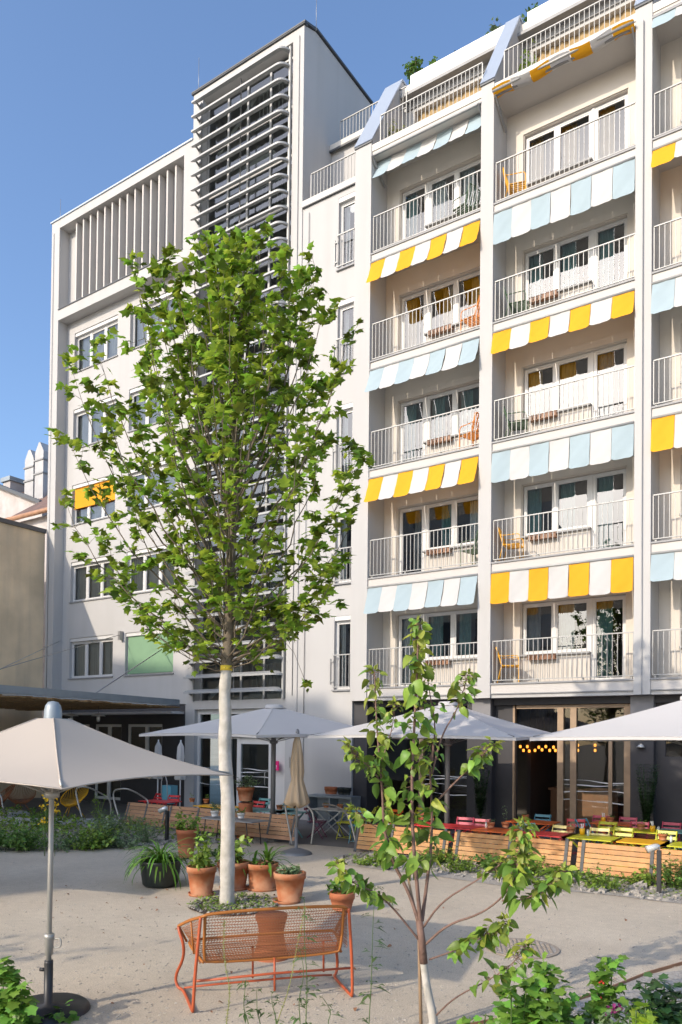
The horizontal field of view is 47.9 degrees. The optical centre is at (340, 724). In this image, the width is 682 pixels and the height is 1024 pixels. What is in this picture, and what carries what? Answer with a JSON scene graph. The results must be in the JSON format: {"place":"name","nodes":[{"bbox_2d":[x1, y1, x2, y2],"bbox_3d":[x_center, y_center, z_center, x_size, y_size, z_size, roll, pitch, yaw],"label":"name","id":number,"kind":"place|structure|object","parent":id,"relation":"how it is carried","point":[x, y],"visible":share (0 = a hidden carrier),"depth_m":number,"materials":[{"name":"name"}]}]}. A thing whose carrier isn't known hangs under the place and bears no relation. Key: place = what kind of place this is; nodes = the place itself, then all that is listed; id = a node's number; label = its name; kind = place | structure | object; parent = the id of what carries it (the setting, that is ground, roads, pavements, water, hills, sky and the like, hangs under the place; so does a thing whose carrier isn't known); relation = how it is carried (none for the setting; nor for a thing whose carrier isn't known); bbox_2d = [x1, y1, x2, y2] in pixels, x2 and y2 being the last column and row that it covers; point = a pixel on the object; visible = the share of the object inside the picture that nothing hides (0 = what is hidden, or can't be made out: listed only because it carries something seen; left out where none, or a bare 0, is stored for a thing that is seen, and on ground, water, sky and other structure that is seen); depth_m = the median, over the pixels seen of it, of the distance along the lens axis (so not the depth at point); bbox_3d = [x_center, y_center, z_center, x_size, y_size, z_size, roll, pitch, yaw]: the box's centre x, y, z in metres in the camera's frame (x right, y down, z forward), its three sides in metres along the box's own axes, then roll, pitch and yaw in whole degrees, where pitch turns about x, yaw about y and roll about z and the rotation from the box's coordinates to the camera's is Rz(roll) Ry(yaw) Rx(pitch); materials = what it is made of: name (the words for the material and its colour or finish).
{"place":"outdoors","nodes":[
{"label":"outdoors","id":0,"kind":"place"},
{"bbox_2d":[0,442,47,799],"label":"neighbour house","id":1,"kind":"structure","parent":0,"point":[23,529],"depth_m":27.84,"materials":[{"name":"paint"}]},
{"bbox_2d":[0,0,548,719],"label":"sky","id":2,"kind":"structure","parent":0,"point":[93,92],"materials":[{"name":"blue"}]},
{"bbox_2d":[0,739,681,1023],"bbox_3d":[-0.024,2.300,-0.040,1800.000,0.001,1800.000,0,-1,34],"label":"ground","id":3,"kind":"structure","parent":0,"point":[21,894],"depth_m":8.73,"materials":[{"name":"beige concrete"}]},
{"bbox_2d":[0,631,179,710],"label":"pergola","id":4,"kind":"object","parent":3,"relation":"on","point":[20,698],"visible":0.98,"depth_m":21.24,"materials":[{"name":"paint"}]},
{"bbox_2d":[0,701,232,1023],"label":"garden parasol","id":5,"kind":"object","parent":3,"relation":"on","point":[52,750],"visible":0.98,"depth_m":6.19,"materials":[{"name":"beige fabric"}]},
{"bbox_2d":[0,824,264,849],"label":"planting bed","id":6,"kind":"object","parent":3,"relation":"on","point":[172,832],"visible":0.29,"depth_m":17.01,"materials":[{"name":"green plant"}]},
{"bbox_2d":[0,818,42,851],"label":"garden plant","id":7,"kind":"object","parent":6,"relation":"on","point":[3,841],"visible":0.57,"depth_m":15.29,"materials":[{"name":"green plant"}]},
{"bbox_2d":[4,821,57,851],"bbox_3d":[-6.174,2.334,15.277,1.020,0.829,1.070,1,-1,-21],"label":"garden plant","id":8,"kind":"object","parent":6,"relation":"on","point":[26,846],"visible":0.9,"depth_m":15.16,"materials":[{"name":"green plant"}]},
{"bbox_2d":[40,829,92,852],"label":"garden plant","id":9,"kind":"object","parent":6,"relation":"on","point":[64,845],"visible":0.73,"depth_m":15.40,"materials":[{"name":"green plant"}]},
{"bbox_2d":[59,824,119,850],"bbox_3d":[-5.058,2.291,15.659,1.215,0.545,1.177,0,-1,34],"label":"garden plant","id":10,"kind":"object","parent":6,"relation":"on","point":[96,843],"visible":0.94,"depth_m":15.50,"materials":[{"name":"green plant"}]},
{"bbox_2d":[89,809,128,838],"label":"garden plant","id":11,"kind":"object","parent":6,"relation":"on","point":[110,823],"visible":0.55,"depth_m":17.00,"materials":[{"name":"green plant"}]},
{"bbox_2d":[99,830,145,849],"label":"garden plant","id":12,"kind":"object","parent":6,"relation":"on","point":[121,843],"visible":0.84,"depth_m":15.70,"materials":[{"name":"green plant"}]},
{"bbox_2d":[128,816,162,842],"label":"garden plant","id":13,"kind":"object","parent":6,"relation":"on","point":[146,835],"visible":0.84,"depth_m":16.55,"materials":[{"name":"green plant"}]},
{"bbox_2d":[123,802,168,827],"bbox_3d":[-4.864,2.271,19.050,1.450,0.606,0.210,0,-1,34],"label":"timber screen","id":14,"kind":"object","parent":6,"relation":"on","point":[144,806],"visible":0.6,"depth_m":19.04,"materials":[{"name":"brown wood"}]},
{"bbox_2d":[168,806,220,832],"bbox_3d":[-3.395,2.269,18.054,2.000,0.606,0.210,0,-1,34],"label":"timber screen","id":15,"kind":"object","parent":6,"relation":"on","point":[202,811],"visible":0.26,"depth_m":18.11,"materials":[{"name":"brown wood"}]},
{"bbox_2d":[200,816,267,846],"bbox_3d":[-2.360,2.305,16.685,1.550,0.526,0.550,0,-1,34],"label":"table","id":16,"kind":"object","parent":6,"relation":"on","point":[242,820],"visible":0.79,"depth_m":16.55,"materials":[{"name":"black metal"}]},
{"bbox_2d":[235,811,298,844],"bbox_3d":[-1.736,2.267,16.928,1.909,0.606,0.210,0,-1,34],"label":"timber screen","id":17,"kind":"object","parent":6,"relation":"on","point":[270,824],"visible":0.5,"depth_m":16.81,"materials":[{"name":"brown wood"}]},
{"bbox_2d":[123,838,196,888],"bbox_3d":[-2.816,2.152,11.783,1.242,0.799,1.312,1,-1,4],"label":"potted plant","id":18,"kind":"object","parent":3,"relation":"on","point":[160,868],"visible":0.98,"depth_m":11.56,"materials":[{"name":"green plant"}]},
{"bbox_2d":[170,807,200,857],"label":"potted plant","id":19,"kind":"object","parent":3,"relation":"on","point":[183,832],"visible":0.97,"depth_m":14.37,"materials":[{"name":"green plant"}]},
{"bbox_2d":[186,831,218,897],"bbox_3d":[-2.030,2.013,11.179,0.479,0.923,0.528,1,-1,-19],"label":"potted plant","id":20,"kind":"object","parent":3,"relation":"on","point":[201,870],"visible":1,"depth_m":11.04,"materials":[{"name":"green plant"}]},
{"bbox_2d":[189,896,277,914],"bbox_3d":[-1.463,2.456,10.482,1.226,0.001,1.264,0,-1,34],"label":"tree pit","id":21,"kind":"object","parent":3,"relation":"on","point":[203,909],"visible":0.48,"depth_m":10.36,"materials":[{"name":"soil"}]},
{"bbox_2d":[43,214,374,905],"bbox_3d":[-1.744,-2.321,10.523,4.143,9.575,3.640,0,-1,34],"label":"plane tree","id":22,"kind":"object","parent":21,"relation":"on","point":[225,352],"visible":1,"depth_m":10.28,"materials":[{"name":"green plant"}]},
{"bbox_2d":[188,894,277,914],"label":"plants","id":23,"kind":"object","parent":21,"relation":"on","point":[237,896],"visible":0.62,"depth_m":10.41,"materials":[{"name":"green plant"}]},
{"bbox_2d":[215,835,253,891],"bbox_3d":[-1.615,2.087,11.631,0.665,0.800,0.758,1,-1,-14],"label":"potted plant","id":24,"kind":"object","parent":3,"relation":"on","point":[241,869],"visible":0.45,"depth_m":11.50,"materials":[{"name":"green plant"}]},
{"bbox_2d":[174,905,353,1012],"bbox_3d":[-0.656,1.985,6.883,1.568,0.854,0.747,1,-1,-18],"label":"wire bench","id":25,"kind":"object","parent":3,"relation":"on","point":[194,941],"visible":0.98,"depth_m":6.68,"materials":[{"name":"orange metal"}]},
{"bbox_2d":[246,842,290,891],"bbox_3d":[-1.133,2.113,11.616,0.744,0.757,0.649,0,-1,34],"label":"potted plant","id":26,"kind":"object","parent":3,"relation":"on","point":[261,876],"visible":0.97,"depth_m":11.46,"materials":[{"name":"green plant"}]},
{"bbox_2d":[254,910,287,962],"bbox_3d":[-0.730,2.205,8.025,0.370,0.455,0.370,0,-1,34],"label":"flower pot","id":27,"kind":"object","parent":3,"relation":"on","point":[270,928],"visible":0.46,"depth_m":7.90,"materials":[{"name":"ceramic"}]},
{"bbox_2d":[273,864,305,904],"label":"potted plant","id":28,"kind":"object","parent":3,"relation":"on","point":[289,882],"visible":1,"depth_m":10.59,"materials":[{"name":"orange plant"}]},
{"bbox_2d":[280,729,311,855],"bbox_3d":[-0.876,1.317,15.213,0.640,2.480,0.640,0,-1,34],"label":"closed parasol","id":29,"kind":"object","parent":3,"relation":"on","point":[297,797],"visible":0.98,"depth_m":15.13,"materials":[{"name":"beige fabric"}]},
{"bbox_2d":[325,880,354,910],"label":"potted plant","id":30,"kind":"object","parent":3,"relation":"on","point":[336,897],"visible":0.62,"depth_m":10.09,"materials":[{"name":"green plant"}]},
{"bbox_2d":[0,858,681,1022],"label":"path grit","id":31,"kind":"object","parent":3,"relation":"on","point":[294,967],"visible":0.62,"depth_m":7.42,"materials":[{"name":"beige gravel"}]},
{"bbox_2d":[6,824,681,903],"bbox_3d":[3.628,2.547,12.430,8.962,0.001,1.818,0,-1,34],"label":"gravel bed","id":32,"kind":"object","parent":3,"relation":"on","point":[467,877],"visible":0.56,"depth_m":12.39,"materials":[{"name":"grey stone"}]},
{"bbox_2d":[0,804,681,911],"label":"ground cover","id":33,"kind":"object","parent":32,"relation":"on","point":[69,824],"visible":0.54,"depth_m":17.14,"materials":[{"name":"green plant"}]},
{"bbox_2d":[353,824,450,856],"bbox_3d":[1.164,2.265,15.020,2.067,0.604,0.210,0,-1,34],"label":"timber screen","id":34,"kind":"object","parent":32,"relation":"on","point":[371,835],"visible":0.57,"depth_m":15.14,"materials":[{"name":"brown wood"}]},
{"bbox_2d":[442,853,479,872],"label":"garden plant","id":35,"kind":"object","parent":32,"relation":"on","point":[466,864],"visible":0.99,"depth_m":13.37,"materials":[{"name":"green plant"}]},
{"bbox_2d":[452,829,572,868],"bbox_3d":[3.021,2.262,13.760,2.220,0.604,0.210,0,-1,34],"label":"timber screen","id":36,"kind":"object","parent":32,"relation":"on","point":[558,852],"visible":0.56,"depth_m":13.88,"materials":[{"name":"brown wood"}]},
{"bbox_2d":[578,863,632,891],"bbox_3d":[4.061,2.456,11.871,0.832,0.603,0.803,0,-1,34],"label":"garden plant","id":37,"kind":"object","parent":32,"relation":"on","point":[602,882],"visible":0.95,"depth_m":11.89,"materials":[{"name":"green plant"}]},
{"bbox_2d":[576,840,681,883],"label":"timber screen","id":38,"kind":"object","parent":32,"relation":"on","point":[592,850],"visible":0.72,"depth_m":12.67,"materials":[{"name":"brown wood"}]},
{"bbox_2d":[645,843,661,893],"bbox_3d":[4.714,2.170,11.560,0.249,0.764,0.110,1,-1,-1],"label":"garden spotlight","id":39,"kind":"object","parent":32,"relation":"on","point":[651,847],"visible":0.95,"depth_m":11.54,"materials":[{"name":"black metal"}]},
{"bbox_2d":[644,852,681,888],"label":"garden plant","id":40,"kind":"object","parent":32,"relation":"on","point":[677,881],"visible":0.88,"depth_m":11.95,"materials":[{"name":"green plant"}]},
{"bbox_2d":[42,0,681,849],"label":"apartment house","id":41,"kind":"structure","parent":3,"relation":"on","point":[578,122],"depth_m":20.05,"materials":[{"name":"beige paint"}]},
{"bbox_2d":[67,635,112,679],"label":"window","id":42,"kind":"structure","parent":41,"relation":"in","point":[76,641],"depth_m":27.61,"materials":[{"name":"white glass"}]},
{"bbox_2d":[69,555,113,603],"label":"window","id":43,"kind":"structure","parent":41,"relation":"in","point":[101,561],"depth_m":27.77,"materials":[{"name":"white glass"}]},
{"bbox_2d":[71,475,114,525],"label":"window","id":44,"kind":"structure","parent":41,"relation":"in","point":[80,502],"depth_m":27.81,"materials":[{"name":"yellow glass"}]},
{"bbox_2d":[71,395,116,450],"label":"window","id":45,"kind":"structure","parent":41,"relation":"in","point":[79,412],"depth_m":27.86,"materials":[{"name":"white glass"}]},
{"bbox_2d":[73,315,117,373],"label":"window","id":46,"kind":"structure","parent":41,"relation":"in","point":[105,325],"depth_m":27.75,"materials":[{"name":"white glass"}]},
{"bbox_2d":[95,724,121,799],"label":"window","id":47,"kind":"structure","parent":41,"relation":"in","point":[109,726],"depth_m":26.59,"materials":[{"name":"black glass"}]},
{"bbox_2d":[123,629,173,676],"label":"window","id":48,"kind":"structure","parent":41,"relation":"in","point":[139,648],"depth_m":25.88,"materials":[{"name":"green glass"}]},
{"bbox_2d":[127,544,174,593],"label":"window","id":49,"kind":"structure","parent":41,"relation":"in","point":[145,551],"depth_m":26.06,"materials":[{"name":"white glass"}]},
{"bbox_2d":[127,375,175,432],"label":"window","id":50,"kind":"structure","parent":41,"relation":"in","point":[134,392],"depth_m":26.28,"materials":[{"name":"white glass"}]},
{"bbox_2d":[133,292,176,349],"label":"window","id":51,"kind":"structure","parent":41,"relation":"in","point":[163,297],"depth_m":26.19,"materials":[{"name":"white plastic"}]},
{"bbox_2d":[197,708,284,813],"bbox_3d":[-2.992,1.096,23.013,3.600,3.150,0.240,0,-1,34],"label":"entrance door","id":52,"kind":"structure","parent":41,"relation":"in","point":[280,746],"depth_m":22.89,"materials":[{"name":"white glass"}]},
{"bbox_2d":[329,615,350,690],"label":"window","id":53,"kind":"structure","parent":41,"relation":"in","point":[340,620],"depth_m":21.05,"materials":[{"name":"white plastic"}]},
{"bbox_2d":[330,510,351,585],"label":"window","id":54,"kind":"structure","parent":41,"relation":"in","point":[344,580],"depth_m":21.12,"materials":[{"name":"white plastic"}]},
{"bbox_2d":[332,402,352,480],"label":"window","id":55,"kind":"structure","parent":41,"relation":"in","point":[348,407],"depth_m":21.16,"materials":[{"name":"white plastic"}]},
{"bbox_2d":[333,297,353,373],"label":"window","id":56,"kind":"structure","parent":41,"relation":"in","point":[347,304],"depth_m":21.21,"materials":[{"name":"white plastic"}]},
{"bbox_2d":[334,192,354,271],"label":"window","id":57,"kind":"structure","parent":41,"relation":"in","point":[348,200],"depth_m":21.23,"materials":[{"name":"white plastic"}]},
{"bbox_2d":[398,614,422,685],"bbox_3d":[1.923,-1.970,20.654,0.750,1.960,0.195,0,-1,34],"label":"balcony door","id":58,"kind":"structure","parent":41,"relation":"in","point":[406,622],"depth_m":20.77,"materials":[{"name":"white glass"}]},
{"bbox_2d":[399,505,423,573],"bbox_3d":[1.953,-4.869,20.704,0.750,1.960,0.195,0,-1,34],"label":"balcony door","id":59,"kind":"structure","parent":41,"relation":"in","point":[419,510],"depth_m":20.70,"materials":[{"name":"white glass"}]},
{"bbox_2d":[400,397,424,461],"bbox_3d":[1.984,-7.769,20.755,0.750,1.960,0.195,0,-1,34],"label":"balcony door","id":60,"kind":"structure","parent":41,"relation":"in","point":[410,407],"depth_m":20.86,"materials":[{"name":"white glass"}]},
{"bbox_2d":[402,56,423,83],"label":"roof shrub","id":61,"kind":"object","parent":41,"relation":"on","point":[414,67],"visible":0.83,"depth_m":22.04,"materials":[{"name":"green plant"}]},
{"bbox_2d":[402,290,425,348],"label":"window","id":62,"kind":"structure","parent":41,"relation":"in","point":[410,305],"depth_m":20.92,"materials":[{"name":"white glass"}]},
{"bbox_2d":[403,183,426,238],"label":"window","id":63,"kind":"structure","parent":41,"relation":"in","point":[424,186],"depth_m":20.97,"materials":[{"name":"white glass"}]},
{"bbox_2d":[422,609,477,661],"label":"window","id":64,"kind":"structure","parent":41,"relation":"in","point":[465,615],"depth_m":19.91,"materials":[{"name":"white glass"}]},
{"bbox_2d":[422,496,477,552],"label":"window","id":65,"kind":"structure","parent":41,"relation":"in","point":[449,509],"depth_m":19.97,"materials":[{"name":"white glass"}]},
{"bbox_2d":[423,383,478,444],"bbox_3d":[2.956,-8.104,20.007,1.660,1.295,0.353,0,-1,34],"label":"window","id":66,"kind":"structure","parent":41,"relation":"in","point":[438,400],"depth_m":20.05,"materials":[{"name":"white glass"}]},
{"bbox_2d":[424,271,479,336],"bbox_3d":[2.987,-11.003,20.058,1.660,1.295,0.353,0,-1,34],"label":"window","id":67,"kind":"structure","parent":41,"relation":"in","point":[451,288],"depth_m":20.09,"materials":[{"name":"white glass"}]},
{"bbox_2d":[425,159,480,228],"bbox_3d":[3.017,-13.903,20.109,1.660,1.295,0.353,0,-1,34],"label":"window","id":68,"kind":"structure","parent":41,"relation":"in","point":[456,173],"depth_m":20.22,"materials":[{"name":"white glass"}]},
{"bbox_2d":[453,182,480,214],"bbox_3d":[3.178,-13.032,19.370,0.494,0.896,0.560,2,-1,-42],"label":"balcony chair","id":69,"kind":"object","parent":41,"relation":"on","point":[471,185],"visible":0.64,"depth_m":19.26,"materials":[{"name":"green paint"}]},
{"bbox_2d":[520,598,590,656],"bbox_3d":[5.146,-2.308,18.379,1.700,1.295,0.353,0,-1,34],"label":"window","id":70,"kind":"structure","parent":41,"relation":"in","point":[532,615],"depth_m":18.42,"materials":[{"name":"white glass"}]},
{"bbox_2d":[520,352,591,420],"bbox_3d":[5.207,-8.107,18.480,1.700,1.295,0.353,0,-1,34],"label":"window","id":71,"kind":"structure","parent":41,"relation":"in","point":[533,376],"depth_m":18.50,"materials":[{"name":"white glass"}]},
{"bbox_2d":[521,475,591,538],"bbox_3d":[5.177,-5.208,18.429,1.700,1.295,0.353,0,-1,34],"label":"window","id":72,"kind":"structure","parent":41,"relation":"in","point":[532,494],"depth_m":18.46,"materials":[{"name":"white glass"}]},
{"bbox_2d":[525,231,592,302],"bbox_3d":[5.237,-11.007,18.531,1.700,1.295,0.353,0,-1,34],"label":"window","id":73,"kind":"structure","parent":41,"relation":"in","point":[569,249],"depth_m":18.57,"materials":[{"name":"white glass"}]},
{"bbox_2d":[526,109,592,186],"bbox_3d":[5.268,-13.906,18.581,1.700,1.295,0.353,0,-1,34],"label":"window","id":74,"kind":"structure","parent":41,"relation":"in","point":[556,129],"depth_m":18.61,"materials":[{"name":"white glass"}]},
{"bbox_2d":[548,786,620,828],"bbox_3d":[6.444,2.203,20.353,1.700,1.040,0.720,0,-1,34],"label":"bar counter","id":75,"kind":"object","parent":41,"relation":"on","point":[587,809],"visible":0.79,"depth_m":20.03,"materials":[{"name":"brown wood"}]},
{"bbox_2d":[592,595,625,679],"bbox_3d":[6.222,-1.976,17.736,0.760,1.960,0.195,0,-1,34],"label":"balcony door","id":76,"kind":"structure","parent":41,"relation":"in","point":[605,604],"depth_m":17.84,"materials":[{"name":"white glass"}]},
{"bbox_2d":[593,469,625,548],"bbox_3d":[6.252,-4.875,17.787,0.760,1.960,0.195,0,-1,34],"label":"balcony door","id":77,"kind":"structure","parent":41,"relation":"in","point":[606,478],"depth_m":17.89,"materials":[{"name":"white glass"}]},
{"bbox_2d":[593,343,626,418],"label":"window","id":78,"kind":"structure","parent":41,"relation":"in","point":[606,356],"depth_m":17.95,"materials":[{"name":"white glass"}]},
{"bbox_2d":[594,218,626,289],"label":"window","id":79,"kind":"structure","parent":41,"relation":"in","point":[608,234],"depth_m":18.00,"materials":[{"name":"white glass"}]},
{"bbox_2d":[594,93,627,160],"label":"window","id":80,"kind":"structure","parent":41,"relation":"in","point":[624,97],"depth_m":18.05,"materials":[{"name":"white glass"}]},
{"bbox_2d":[325,615,579,1023],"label":"young tree","id":81,"kind":"object","parent":3,"relation":"on","point":[557,881],"visible":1,"depth_m":6.03,"materials":[{"name":"green plant"}]},
{"bbox_2d":[486,938,559,958],"bbox_3d":[1.998,2.458,8.460,0.800,0.015,0.800,0,-1,34],"label":"manhole cover","id":82,"kind":"object","parent":3,"relation":"on","point":[541,948],"visible":0.51,"depth_m":8.42,"materials":[{"name":"metal"}]},
{"bbox_2d":[470,962,681,1023],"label":"bed edging","id":83,"kind":"object","parent":3,"relation":"on","point":[641,975],"visible":0.26,"depth_m":7.43,"materials":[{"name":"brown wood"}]},
{"bbox_2d":[485,970,681,1023],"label":"front bed","id":84,"kind":"object","parent":3,"relation":"on","point":[675,976],"depth_m":7.07,"materials":[{"name":"grey gravel"}]},
{"bbox_2d":[0,956,43,1023],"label":"garden shrub","id":85,"kind":"object","parent":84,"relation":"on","point":[17,1006],"visible":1,"depth_m":5.82,"materials":[{"name":"green plant"}]},
{"bbox_2d":[290,896,319,1023],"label":"weed stalk","id":86,"kind":"object","parent":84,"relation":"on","point":[306,1001],"visible":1,"depth_m":5.11,"materials":[{"name":"green plant"}]},
{"bbox_2d":[358,886,389,1023],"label":"weed stalk","id":87,"kind":"object","parent":84,"relation":"on","point":[371,981],"visible":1,"depth_m":5.30,"materials":[{"name":"green plant"}]},
{"bbox_2d":[491,951,584,1023],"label":"garden shrub","id":88,"kind":"object","parent":84,"relation":"on","point":[549,1007],"visible":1,"depth_m":4.86,"materials":[{"name":"green plant"}]},
{"bbox_2d":[567,1007,628,1023],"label":"garden shrub","id":89,"kind":"object","parent":84,"relation":"on","point":[600,1019],"visible":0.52,"depth_m":4.91,"materials":[{"name":"green plant"}]},
{"bbox_2d":[580,954,629,1023],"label":"garden shrub","id":90,"kind":"object","parent":84,"relation":"on","point":[595,1006],"visible":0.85,"depth_m":5.09,"materials":[{"name":"green plant"}]},
{"bbox_2d":[627,1001,661,1023],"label":"garden shrub","id":91,"kind":"object","parent":84,"relation":"on","point":[636,1016],"visible":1,"depth_m":4.45,"materials":[{"name":"green plant"}]},
{"bbox_2d":[624,971,681,1023],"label":"garden shrub","id":92,"kind":"object","parent":84,"relation":"on","point":[669,1011],"visible":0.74,"depth_m":4.83,"materials":[{"name":"green plant"}]},
{"bbox_2d":[0,796,681,882],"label":"terrace paving","id":93,"kind":"structure","parent":0,"point":[304,827],"depth_m":19.95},
{"bbox_2d":[236,802,253,838],"bbox_3d":[-2.182,2.183,17.505,0.400,0.800,0.400,0,-1,34],"label":"chair","id":94,"kind":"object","parent":93,"relation":"on","point":[248,805],"depth_m":17.37,"materials":[{"name":"metal"}]},
{"bbox_2d":[234,771,259,800],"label":"potted plant","id":95,"kind":"object","parent":94,"relation":"on","point":[245,793],"visible":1,"depth_m":17.41,"materials":[{"name":"orange plant"}]},
{"bbox_2d":[139,704,405,841],"bbox_3d":[-1.530,1.062,17.331,4.112,3.050,4.412,0,-1,44],"label":"market umbrella","id":96,"kind":"object","parent":93,"relation":"on","point":[273,722],"visible":0.75,"depth_m":16.54,"materials":[{"name":"grey fabric"}]},
{"bbox_2d":[311,807,351,836],"bbox_3d":[-0.206,2.306,18.215,0.950,0.612,0.600,0,-1,34],"label":"bistro table","id":97,"kind":"object","parent":93,"relation":"on","point":[329,809],"visible":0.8,"depth_m":18.16,"materials":[{"name":"grey metal"}]},
{"bbox_2d":[308,794,360,826],"bbox_3d":[-0.199,2.265,20.418,1.426,0.780,0.450,0,-1,34],"label":"table","id":98,"kind":"object","parent":93,"relation":"on","point":[317,800],"visible":0.63,"depth_m":20.46,"materials":[{"name":"paint"}]},
{"bbox_2d":[308,701,574,852],"bbox_3d":[2.203,1.056,15.886,4.211,3.090,4.212,0,-1,30],"label":"market umbrella","id":99,"kind":"object","parent":93,"relation":"on","point":[476,725],"visible":0.66,"depth_m":14.85,"materials":[{"name":"grey fabric"}]},
{"bbox_2d":[473,765,490,833],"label":"potted plant","id":100,"kind":"object","parent":93,"relation":"on","point":[480,806],"visible":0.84,"depth_m":18.08,"materials":[{"name":"green plant"}]},
{"bbox_2d":[561,833,620,870],"bbox_3d":[4.380,2.270,13.435,0.850,0.612,0.660,0,-1,34],"label":"bistro table","id":101,"kind":"object","parent":93,"relation":"on","point":[605,839],"visible":0.54,"depth_m":13.36,"materials":[{"name":"paint"}]},
{"bbox_2d":[529,696,681,744],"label":"market umbrella","id":102,"kind":"object","parent":93,"relation":"on","point":[662,723],"visible":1,"depth_m":12.20,"materials":[{"name":"grey fabric"}]},
{"bbox_2d":[616,837,672,877],"bbox_3d":[5.130,2.269,12.926,0.800,0.612,0.660,0,-1,34],"label":"bistro table","id":103,"kind":"object","parent":93,"relation":"on","point":[633,841],"visible":0.5,"depth_m":12.90,"materials":[{"name":"paint"}]},
{"bbox_2d":[635,763,658,846],"bbox_3d":[6.395,1.711,16.035,0.526,1.812,0.513,1,-1,-32],"label":"potted plant","id":104,"kind":"object","parent":93,"relation":"on","point":[648,809],"visible":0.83,"depth_m":15.98,"materials":[{"name":"green plant"}]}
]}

